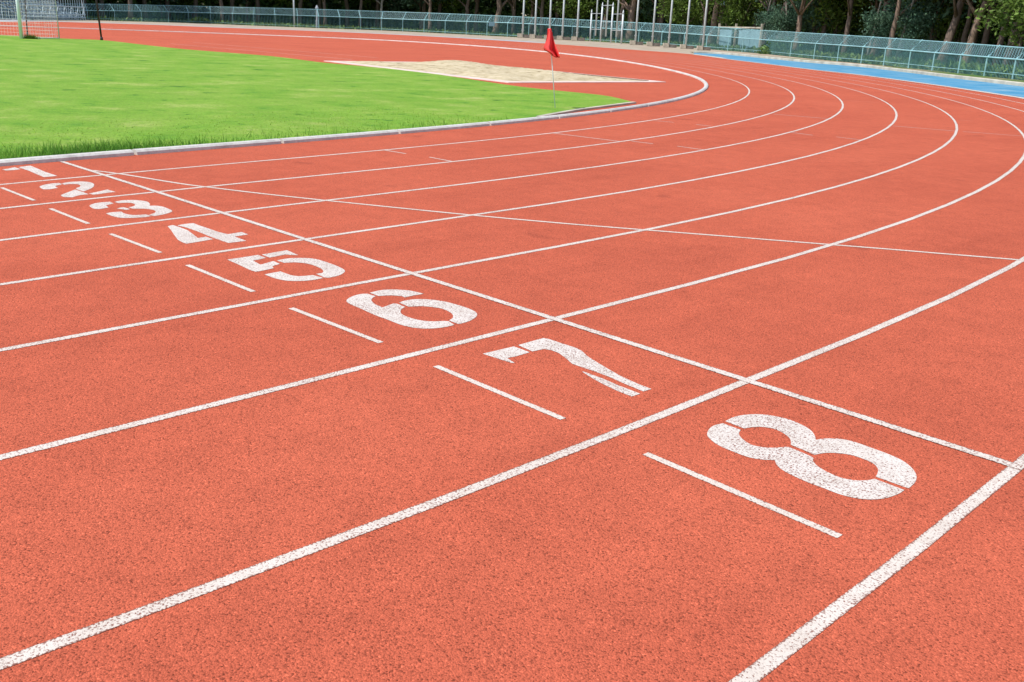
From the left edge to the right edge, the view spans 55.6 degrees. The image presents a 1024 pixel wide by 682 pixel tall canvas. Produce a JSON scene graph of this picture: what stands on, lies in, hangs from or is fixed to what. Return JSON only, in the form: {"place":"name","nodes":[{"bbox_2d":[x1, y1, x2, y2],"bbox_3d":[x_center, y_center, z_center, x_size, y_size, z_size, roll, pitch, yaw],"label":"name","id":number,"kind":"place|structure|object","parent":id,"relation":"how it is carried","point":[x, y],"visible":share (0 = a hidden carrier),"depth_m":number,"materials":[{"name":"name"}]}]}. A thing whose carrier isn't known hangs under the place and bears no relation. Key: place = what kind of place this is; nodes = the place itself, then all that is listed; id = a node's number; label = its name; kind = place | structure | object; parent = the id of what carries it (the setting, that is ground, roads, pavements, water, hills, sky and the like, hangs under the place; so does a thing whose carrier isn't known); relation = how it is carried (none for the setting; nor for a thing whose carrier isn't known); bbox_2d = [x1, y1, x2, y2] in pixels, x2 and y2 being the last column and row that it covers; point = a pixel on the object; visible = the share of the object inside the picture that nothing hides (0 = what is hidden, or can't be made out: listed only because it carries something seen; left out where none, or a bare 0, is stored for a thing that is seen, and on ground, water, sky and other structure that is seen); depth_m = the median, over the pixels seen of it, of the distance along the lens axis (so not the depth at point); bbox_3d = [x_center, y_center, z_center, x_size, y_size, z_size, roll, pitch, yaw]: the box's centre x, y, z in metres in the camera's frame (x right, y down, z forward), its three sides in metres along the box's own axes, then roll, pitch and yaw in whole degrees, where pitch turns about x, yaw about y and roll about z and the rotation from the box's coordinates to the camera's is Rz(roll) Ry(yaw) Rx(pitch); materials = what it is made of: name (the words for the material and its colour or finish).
{"place":"outdoors","nodes":[
{"label":"outdoors","id":0,"kind":"place"},
{"bbox_2d":[0,35,630,158],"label":"infield lawn","id":1,"kind":"structure","parent":0,"point":[61,82],"depth_m":19.60,"materials":[{"name":"green plant"}]},
{"bbox_2d":[0,0,59,38],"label":"football goal","id":2,"kind":"object","parent":1,"relation":"on","point":[20,22],"visible":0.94,"depth_m":49.30,"materials":[{"name":"white paint"}]},
{"bbox_2d":[0,116,513,158],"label":"long grass","id":3,"kind":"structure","parent":1,"relation":"on","point":[80,148],"depth_m":10.82,"materials":[{"name":"green plant"}]},
{"bbox_2d":[544,28,559,107],"bbox_3d":[0.761,-5.316,19.008,0.300,1.548,0.432,1,18,-3],"label":"corner flag","id":4,"kind":"object","parent":1,"relation":"on","point":[550,47],"visible":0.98,"depth_m":18.95,"materials":[{"name":"red fabric"}]},
{"bbox_2d":[0,19,890,66],"bbox_3d":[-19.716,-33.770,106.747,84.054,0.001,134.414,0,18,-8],"label":"path","id":5,"kind":"structure","parent":0,"point":[643,47],"depth_m":127.84,"materials":[{"name":"concrete"}]},
{"bbox_2d":[0,0,85,19],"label":"bleacher","id":6,"kind":"object","parent":5,"relation":"on","point":[61,14],"visible":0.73,"depth_m":124.92,"materials":[{"name":"metal"}]},
{"bbox_2d":[0,3,1023,79],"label":"fence","id":7,"kind":"object","parent":5,"relation":"on","point":[499,32],"visible":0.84,"depth_m":95.79,"materials":[{"name":"teal metal"}]},
{"bbox_2d":[517,0,528,37],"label":"flagpole","id":8,"kind":"object","parent":5,"relation":"on","point":[520,35],"visible":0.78,"depth_m":145.90,"materials":[{"name":"metal"}]},
{"bbox_2d":[529,0,542,38],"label":"flagpole","id":9,"kind":"object","parent":5,"relation":"on","point":[534,35],"visible":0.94,"depth_m":143.11,"materials":[{"name":"metal"}]},
{"bbox_2d":[557,0,569,39],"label":"flagpole","id":10,"kind":"object","parent":5,"relation":"on","point":[561,37],"visible":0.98,"depth_m":138.14,"materials":[{"name":"metal"}]},
{"bbox_2d":[571,0,584,40],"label":"flagpole","id":11,"kind":"object","parent":5,"relation":"on","point":[574,38],"visible":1,"depth_m":135.71,"materials":[{"name":"metal"}]},
{"bbox_2d":[630,0,642,44],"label":"flagpole","id":12,"kind":"object","parent":5,"relation":"on","point":[633,42],"visible":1,"depth_m":118.86,"materials":[{"name":"metal"}]},
{"bbox_2d":[646,0,659,45],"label":"flagpole","id":13,"kind":"object","parent":5,"relation":"on","point":[651,43],"visible":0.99,"depth_m":113.95,"materials":[{"name":"metal"}]},
{"bbox_2d":[663,0,676,47],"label":"flagpole","id":14,"kind":"object","parent":5,"relation":"on","point":[668,44],"visible":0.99,"depth_m":108.65,"materials":[{"name":"metal"}]},
{"bbox_2d":[680,0,693,48],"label":"flagpole","id":15,"kind":"object","parent":5,"relation":"on","point":[684,46],"visible":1,"depth_m":104.61,"materials":[{"name":"metal"}]},
{"bbox_2d":[696,0,710,49],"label":"flagpole","id":16,"kind":"object","parent":5,"relation":"on","point":[702,47],"visible":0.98,"depth_m":99.56,"materials":[{"name":"metal"}]},
{"bbox_2d":[0,22,1023,681],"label":"running track","id":17,"kind":"structure","parent":0,"point":[618,558],"depth_m":4.26,"materials":[{"name":"red rubber"}]},
{"bbox_2d":[2,166,55,176],"bbox_3d":[-4.680,-1.636,9.385,0.311,0.001,0.783,-14,24,-42],"label":"lane number","id":18,"kind":"object","parent":17,"relation":"on","point":[37,171],"visible":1,"depth_m":9.46,"materials":[{"name":"white paint"}]},
{"bbox_2d":[40,181,113,196],"bbox_3d":[-3.861,-1.348,8.599,0.482,0.001,0.792,-14,24,-42],"label":"lane number","id":19,"kind":"object","parent":17,"relation":"on","point":[84,186],"visible":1,"depth_m":8.61,"materials":[{"name":"white paint"}]},
{"bbox_2d":[90,200,171,217],"bbox_3d":[-3.076,-1.070,7.841,0.491,0.001,0.780,-14,24,-42],"label":"lane number","id":20,"kind":"object","parent":17,"relation":"on","point":[159,210],"visible":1,"depth_m":7.86,"materials":[{"name":"white paint"}]},
{"bbox_2d":[109,233,160,252],"bbox_3d":[-2.601,-0.677,6.689,0.740,0.001,0.036,19,24,41],"label":"track marking line","id":21,"kind":"object","parent":17,"relation":"on","point":[136,243],"visible":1,"depth_m":6.67,"materials":[{"name":"white paint"}]},
{"bbox_2d":[168,223,247,243],"bbox_3d":[-2.251,-0.784,7.064,0.506,0.001,0.781,-14,24,-42],"label":"lane number","id":22,"kind":"object","parent":17,"relation":"on","point":[183,235],"visible":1,"depth_m":7.03,"materials":[{"name":"white paint"}]},
{"bbox_2d":[185,264,254,291],"bbox_3d":[-1.780,-0.385,5.893,0.036,0.001,0.800,-15,25,-43],"label":"track marking line","id":23,"kind":"object","parent":17,"relation":"on","point":[221,278],"visible":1,"depth_m":5.88,"materials":[{"name":"white paint"}]},
{"bbox_2d":[227,250,344,280],"bbox_3d":[-1.433,-0.483,6.239,0.506,0.001,0.794,-14,24,-42],"label":"lane number","id":24,"kind":"object","parent":17,"relation":"on","point":[327,268],"visible":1,"depth_m":6.24,"materials":[{"name":"white paint"}]},
{"bbox_2d":[288,307,382,342],"bbox_3d":[-0.934,-0.087,5.082,0.784,0.001,0.036,19,24,41],"label":"track marking line","id":25,"kind":"object","parent":17,"relation":"on","point":[337,325],"visible":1,"depth_m":5.06,"materials":[{"name":"white paint"}]},
{"bbox_2d":[0,25,707,165],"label":"kerb","id":26,"kind":"structure","parent":17,"relation":"on","point":[71,157],"depth_m":13.15,"materials":[{"name":"white concrete"}]},
{"bbox_2d":[0,21,721,57],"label":"track edging","id":27,"kind":"object","parent":17,"relation":"on","point":[352,32],"visible":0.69,"depth_m":99.98,"materials":[{"name":"beige stone"}]},
{"bbox_2d":[0,48,749,184],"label":"lane line","id":28,"kind":"object","parent":17,"relation":"on","point":[384,149],"visible":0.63,"depth_m":11.98,"materials":[{"name":"white paint"}]},
{"bbox_2d":[0,35,794,208],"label":"lane line","id":29,"kind":"object","parent":17,"relation":"on","point":[398,167],"visible":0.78,"depth_m":10.54,"materials":[{"name":"white paint"}]},
{"bbox_2d":[346,289,476,327],"bbox_3d":[-0.565,-0.188,5.440,0.499,0.001,0.795,-14,24,-42],"label":"lane number","id":30,"kind":"object","parent":17,"relation":"on","point":[392,313],"visible":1,"depth_m":5.42,"materials":[{"name":"white paint"}]},
{"bbox_2d":[0,30,843,240],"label":"lane line","id":31,"kind":"object","parent":17,"relation":"on","point":[842,107],"visible":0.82,"depth_m":9.16,"materials":[{"name":"white paint"}]},
{"bbox_2d":[0,28,897,284],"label":"lane line","id":32,"kind":"object","parent":17,"relation":"on","point":[152,261],"visible":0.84,"depth_m":7.67,"materials":[{"name":"white paint"}]},
{"bbox_2d":[0,26,957,351],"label":"lane line","id":33,"kind":"object","parent":17,"relation":"on","point":[454,264],"visible":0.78,"depth_m":6.26,"materials":[{"name":"white paint"}]},
{"bbox_2d":[326,60,663,82],"bbox_3d":[-1.047,-9.594,34.053,6.592,0.255,12.366,-10,22,-35],"label":"sand pit","id":34,"kind":"object","parent":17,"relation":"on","point":[476,70],"visible":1,"depth_m":32.43,"materials":[{"name":"beige sand"}]},
{"bbox_2d":[433,365,565,419],"bbox_3d":[-0.073,0.217,4.252,0.037,0.001,0.817,-14,24,-42],"label":"track marking line","id":35,"kind":"object","parent":17,"relation":"on","point":[516,399],"visible":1,"depth_m":4.22,"materials":[{"name":"white paint"}]},
{"bbox_2d":[0,27,1023,669],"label":"lane line","id":36,"kind":"object","parent":17,"relation":"on","point":[12,659],"visible":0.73,"depth_m":3.15,"materials":[{"name":"white paint"}]},
{"bbox_2d":[0,24,1023,459],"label":"lane line","id":37,"kind":"object","parent":17,"relation":"on","point":[172,414],"visible":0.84,"depth_m":4.72,"materials":[{"name":"white paint"}]},
{"bbox_2d":[59,161,1023,469],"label":"finish line","id":38,"kind":"object","parent":17,"relation":"on","point":[889,425],"visible":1,"depth_m":4.90,"materials":[{"name":"white paint"}]},
{"bbox_2d":[88,26,1023,681],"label":"lane line","id":39,"kind":"object","parent":17,"relation":"on","point":[788,646],"visible":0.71,"depth_m":2.86,"materials":[{"name":"white paint"}]},
{"bbox_2d":[94,170,1017,259],"bbox_3d":[-0.258,-1.106,8.314,8.447,0.001,0.408,8,19,16],"label":"start line","id":40,"kind":"object","parent":17,"relation":"on","point":[563,223],"visible":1,"depth_m":7.96,"materials":[{"name":"white paint"}]},
{"bbox_2d":[483,338,650,395],"bbox_3d":[0.302,0.124,4.589,0.436,0.001,0.829,-14,24,-42],"label":"lane number","id":41,"kind":"object","parent":17,"relation":"on","point":[575,356],"visible":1,"depth_m":4.71,"materials":[{"name":"white paint"}]},
{"bbox_2d":[536,102,635,116],"bbox_3d":[1.560,-4.657,19.465,0.199,0.035,5.216,11,20,24],"label":"lawn edging","id":42,"kind":"object","parent":17,"relation":"on","point":[587,108],"visible":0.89,"depth_m":19.35,"materials":[{"name":"white concrete"}]},
{"bbox_2d":[642,452,842,537],"bbox_3d":[0.781,0.527,3.404,0.036,0.001,0.808,-14,24,-41],"label":"track marking line","id":43,"kind":"object","parent":17,"relation":"on","point":[752,499],"visible":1,"depth_m":3.37,"materials":[{"name":"white paint"}]},
{"bbox_2d":[707,414,916,498],"bbox_3d":[1.148,0.431,3.749,0.482,0.001,0.791,-14,24,-42],"label":"lane number","id":44,"kind":"object","parent":17,"relation":"on","point":[806,468],"visible":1,"depth_m":3.73,"materials":[{"name":"white paint"}]},
{"bbox_2d":[692,54,1023,98],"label":"apron edge line","id":45,"kind":"object","parent":17,"relation":"on","point":[894,79],"visible":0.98,"depth_m":40.39,"materials":[{"name":"white paint"}]},
{"bbox_2d":[1,13,1023,79],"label":"ground","id":46,"kind":"structure","parent":0,"point":[484,35],"depth_m":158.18,"materials":[{"name":"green plant"}]},
{"bbox_2d":[269,0,311,20],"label":"tree","id":47,"kind":"object","parent":46,"relation":"on","point":[290,2],"visible":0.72,"depth_m":187.80,"materials":[{"name":"green plant"}]},
{"bbox_2d":[359,0,391,16],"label":"tree","id":48,"kind":"object","parent":46,"relation":"on","point":[373,4],"visible":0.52,"depth_m":194.87,"materials":[{"name":"green plant"}]},
{"bbox_2d":[383,0,417,21],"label":"tree","id":49,"kind":"object","parent":46,"relation":"on","point":[398,5],"visible":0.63,"depth_m":191.51,"materials":[{"name":"green plant"}]},
{"bbox_2d":[394,0,453,28],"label":"tree","id":50,"kind":"object","parent":46,"relation":"on","point":[419,3],"visible":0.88,"depth_m":185.87,"materials":[{"name":"green plant"}]},
{"bbox_2d":[425,0,431,32],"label":"tree","id":51,"kind":"object","parent":46,"relation":"on","point":[430,14],"visible":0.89,"depth_m":170.45,"materials":[{"name":"brown plant"}]},
{"bbox_2d":[432,0,481,25],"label":"tree","id":52,"kind":"object","parent":46,"relation":"on","point":[450,3],"visible":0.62,"depth_m":186.54,"materials":[{"name":"green plant"}]},
{"bbox_2d":[473,0,478,32],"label":"tree","id":53,"kind":"object","parent":46,"relation":"on","point":[476,14],"visible":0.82,"depth_m":176.69,"materials":[{"name":"brown plant"}]},
{"bbox_2d":[469,0,509,17],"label":"tree","id":54,"kind":"object","parent":46,"relation":"on","point":[486,3],"visible":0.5,"depth_m":184.44,"materials":[{"name":"green plant"}]},
{"bbox_2d":[492,0,507,32],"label":"tree","id":55,"kind":"object","parent":46,"relation":"on","point":[500,5],"visible":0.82,"depth_m":160.71,"materials":[{"name":"brown plant"}]},
{"bbox_2d":[0,0,1023,67],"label":"woodland","id":56,"kind":"object","parent":46,"relation":"on","point":[267,5],"visible":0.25,"depth_m":180.20,"materials":[{"name":"green plant"}]},
{"bbox_2d":[530,0,544,37],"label":"tree","id":57,"kind":"object","parent":46,"relation":"on","point":[541,8],"visible":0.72,"depth_m":160.10,"materials":[{"name":"brown plant"}]},
{"bbox_2d":[521,0,572,34],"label":"tree","id":58,"kind":"object","parent":46,"relation":"on","point":[546,8],"visible":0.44,"depth_m":167.71,"materials":[{"name":"green plant"}]},
{"bbox_2d":[546,0,601,35],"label":"tree","id":59,"kind":"object","parent":46,"relation":"on","point":[585,5],"visible":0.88,"depth_m":157.86,"materials":[{"name":"green plant"}]},
{"bbox_2d":[599,0,653,25],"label":"tree","id":60,"kind":"object","parent":46,"relation":"on","point":[616,6],"visible":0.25,"depth_m":153.69,"materials":[{"name":"green plant"}]},
{"bbox_2d":[617,0,636,38],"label":"tree","id":61,"kind":"object","parent":46,"relation":"on","point":[630,33],"visible":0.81,"depth_m":139.05,"materials":[{"name":"brown plant"}]},
{"bbox_2d":[616,0,642,38],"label":"tree","id":62,"kind":"object","parent":46,"relation":"on","point":[620,19],"visible":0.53,"depth_m":146.57,"materials":[{"name":"brown plant"}]},
{"bbox_2d":[637,0,677,23],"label":"tree","id":63,"kind":"object","parent":46,"relation":"on","point":[643,11],"visible":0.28,"depth_m":145.78,"materials":[{"name":"green plant"}]},
{"bbox_2d":[652,0,685,40],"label":"tree","id":64,"kind":"object","parent":46,"relation":"on","point":[661,29],"visible":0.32,"depth_m":139.45,"materials":[{"name":"green plant"}]},
{"bbox_2d":[652,0,711,41],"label":"tree","id":65,"kind":"object","parent":46,"relation":"on","point":[681,8],"visible":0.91,"depth_m":130.14,"materials":[{"name":"green plant"}]},
{"bbox_2d":[697,0,712,42],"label":"tree","id":66,"kind":"object","parent":46,"relation":"on","point":[708,7],"visible":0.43,"depth_m":121.45,"materials":[{"name":"brown plant"}]},
{"bbox_2d":[691,0,724,27],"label":"tree","id":67,"kind":"object","parent":46,"relation":"on","point":[710,13],"visible":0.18,"depth_m":134.07,"materials":[{"name":"green plant"}]},
{"bbox_2d":[707,0,725,44],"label":"tree","id":68,"kind":"object","parent":46,"relation":"on","point":[715,21],"visible":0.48,"depth_m":115.40,"materials":[{"name":"brown plant"}]},
{"bbox_2d":[704,0,769,44],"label":"tree","id":69,"kind":"object","parent":46,"relation":"on","point":[743,9],"visible":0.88,"depth_m":112.96,"materials":[{"name":"green plant"}]},
{"bbox_2d":[717,23,763,51],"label":"fence","id":70,"kind":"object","parent":46,"relation":"on","point":[755,42],"depth_m":104.01,"materials":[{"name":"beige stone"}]},
{"bbox_2d":[755,0,776,46],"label":"tree","id":71,"kind":"object","parent":46,"relation":"on","point":[767,3],"visible":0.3,"depth_m":105.71,"materials":[{"name":"green plant"}]},
{"bbox_2d":[752,0,788,36],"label":"tree","id":72,"kind":"object","parent":46,"relation":"on","point":[765,26],"visible":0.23,"depth_m":101.87,"materials":[{"name":"green plant"}]},
{"bbox_2d":[760,0,797,46],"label":"tree","id":73,"kind":"object","parent":46,"relation":"on","point":[779,19],"visible":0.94,"depth_m":94.81,"materials":[{"name":"green plant"}]},
{"bbox_2d":[752,0,806,36],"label":"tree","id":74,"kind":"object","parent":46,"relation":"on","point":[778,3],"visible":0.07,"depth_m":108.24,"materials":[{"name":"green plant"}]},
{"bbox_2d":[757,36,818,54],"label":"bush","id":75,"kind":"object","parent":46,"relation":"on","point":[763,49],"visible":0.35,"depth_m":91.68,"materials":[{"name":"green plant"}]},
{"bbox_2d":[783,0,823,50],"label":"tree","id":76,"kind":"object","parent":46,"relation":"on","point":[801,11],"visible":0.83,"depth_m":89.34,"materials":[{"name":"brown plant"}]},
{"bbox_2d":[781,0,847,50],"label":"tree","id":77,"kind":"object","parent":46,"relation":"on","point":[810,14],"visible":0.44,"depth_m":95.38,"materials":[{"name":"green plant"}]},
{"bbox_2d":[809,0,841,51],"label":"tree","id":78,"kind":"object","parent":46,"relation":"on","point":[824,27],"visible":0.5,"depth_m":94.31,"materials":[{"name":"brown plant"}]},
{"bbox_2d":[795,0,878,51],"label":"tree","id":79,"kind":"object","parent":46,"relation":"on","point":[834,11],"visible":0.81,"depth_m":92.55,"materials":[{"name":"green plant"}]},
{"bbox_2d":[841,0,862,54],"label":"tree","id":80,"kind":"object","parent":46,"relation":"on","point":[849,18],"visible":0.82,"depth_m":84.42,"materials":[{"name":"brown plant"}]},
{"bbox_2d":[693,51,1023,86],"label":"kerb","id":81,"kind":"structure","parent":46,"relation":"on","point":[1005,82],"depth_m":55.14,"materials":[{"name":"beige concrete"}]},
{"bbox_2d":[846,0,887,55],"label":"tree","id":82,"kind":"object","parent":46,"relation":"on","point":[857,10],"visible":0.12,"depth_m":91.62,"materials":[{"name":"green plant"}]},
{"bbox_2d":[869,0,890,55],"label":"tree","id":83,"kind":"object","parent":46,"relation":"on","point":[876,51],"visible":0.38,"depth_m":78.18,"materials":[{"name":"brown plant"}]},
{"bbox_2d":[856,1,904,54],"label":"tree","id":84,"kind":"object","parent":46,"relation":"on","point":[881,23],"visible":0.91,"depth_m":74.93,"materials":[{"name":"green plant"}]},
{"bbox_2d":[886,0,916,58],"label":"tree","id":85,"kind":"object","parent":46,"relation":"on","point":[894,23],"visible":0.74,"depth_m":71.45,"materials":[{"name":"brown plant"}]},
{"bbox_2d":[888,0,943,57],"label":"tree","id":86,"kind":"object","parent":46,"relation":"on","point":[918,23],"visible":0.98,"depth_m":71.39,"materials":[{"name":"green plant"}]},
{"bbox_2d":[891,0,940,58],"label":"tree","id":87,"kind":"object","parent":46,"relation":"on","point":[925,37],"visible":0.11,"depth_m":80.84,"materials":[{"name":"green plant"}]},
{"bbox_2d":[872,0,995,62],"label":"tree","id":88,"kind":"object","parent":46,"relation":"on","point":[928,3],"visible":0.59,"depth_m":73.70,"materials":[{"name":"green plant"}]},
{"bbox_2d":[912,0,1000,60],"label":"tree","id":89,"kind":"object","parent":46,"relation":"on","point":[947,22],"visible":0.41,"depth_m":73.91,"materials":[{"name":"green plant"}]},
{"bbox_2d":[936,0,981,64],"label":"tree","id":90,"kind":"object","parent":46,"relation":"on","point":[954,23],"visible":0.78,"depth_m":67.58,"materials":[{"name":"brown plant"}]},
{"bbox_2d":[957,0,982,60],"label":"tree","id":91,"kind":"object","parent":46,"relation":"on","point":[965,31],"visible":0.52,"depth_m":68.49,"materials":[{"name":"brown plant"}]},
{"bbox_2d":[962,0,988,62],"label":"tree","id":92,"kind":"object","parent":46,"relation":"on","point":[973,33],"visible":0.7,"depth_m":62.73,"materials":[{"name":"brown plant"}]},
{"bbox_2d":[965,0,998,62],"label":"tree","id":93,"kind":"object","parent":46,"relation":"on","point":[986,35],"visible":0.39,"depth_m":68.00,"materials":[{"name":"brown plant"}]},
{"bbox_2d":[966,0,1023,66],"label":"tree","id":94,"kind":"object","parent":46,"relation":"on","point":[1016,6],"visible":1,"depth_m":54.48,"materials":[{"name":"green plant"}]},
{"bbox_2d":[991,11,1013,65],"bbox_3d":[31.500,-22.913,60.782,10.032,11.892,10.528,-14,24,-42],"label":"tree","id":95,"kind":"object","parent":46,"relation":"on","point":[1000,41],"visible":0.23,"depth_m":62.19,"materials":[{"name":"brown plant"}]},
{"bbox_2d":[1000,1,1020,64],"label":"tree","id":96,"kind":"object","parent":46,"relation":"on","point":[1007,52],"visible":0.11,"depth_m":58.60,"materials":[{"name":"brown plant"}]},
{"bbox_2d":[694,53,1023,96],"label":"blue apron","id":97,"kind":"object","parent":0,"point":[1012,90],"visible":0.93,"depth_m":47.59,"materials":[{"name":"blue rubber"}]},
{"bbox_2d":[758,55,1023,81],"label":"verge","id":98,"kind":"structure","parent":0,"point":[942,72],"depth_m":52.94,"materials":[{"name":"green"}]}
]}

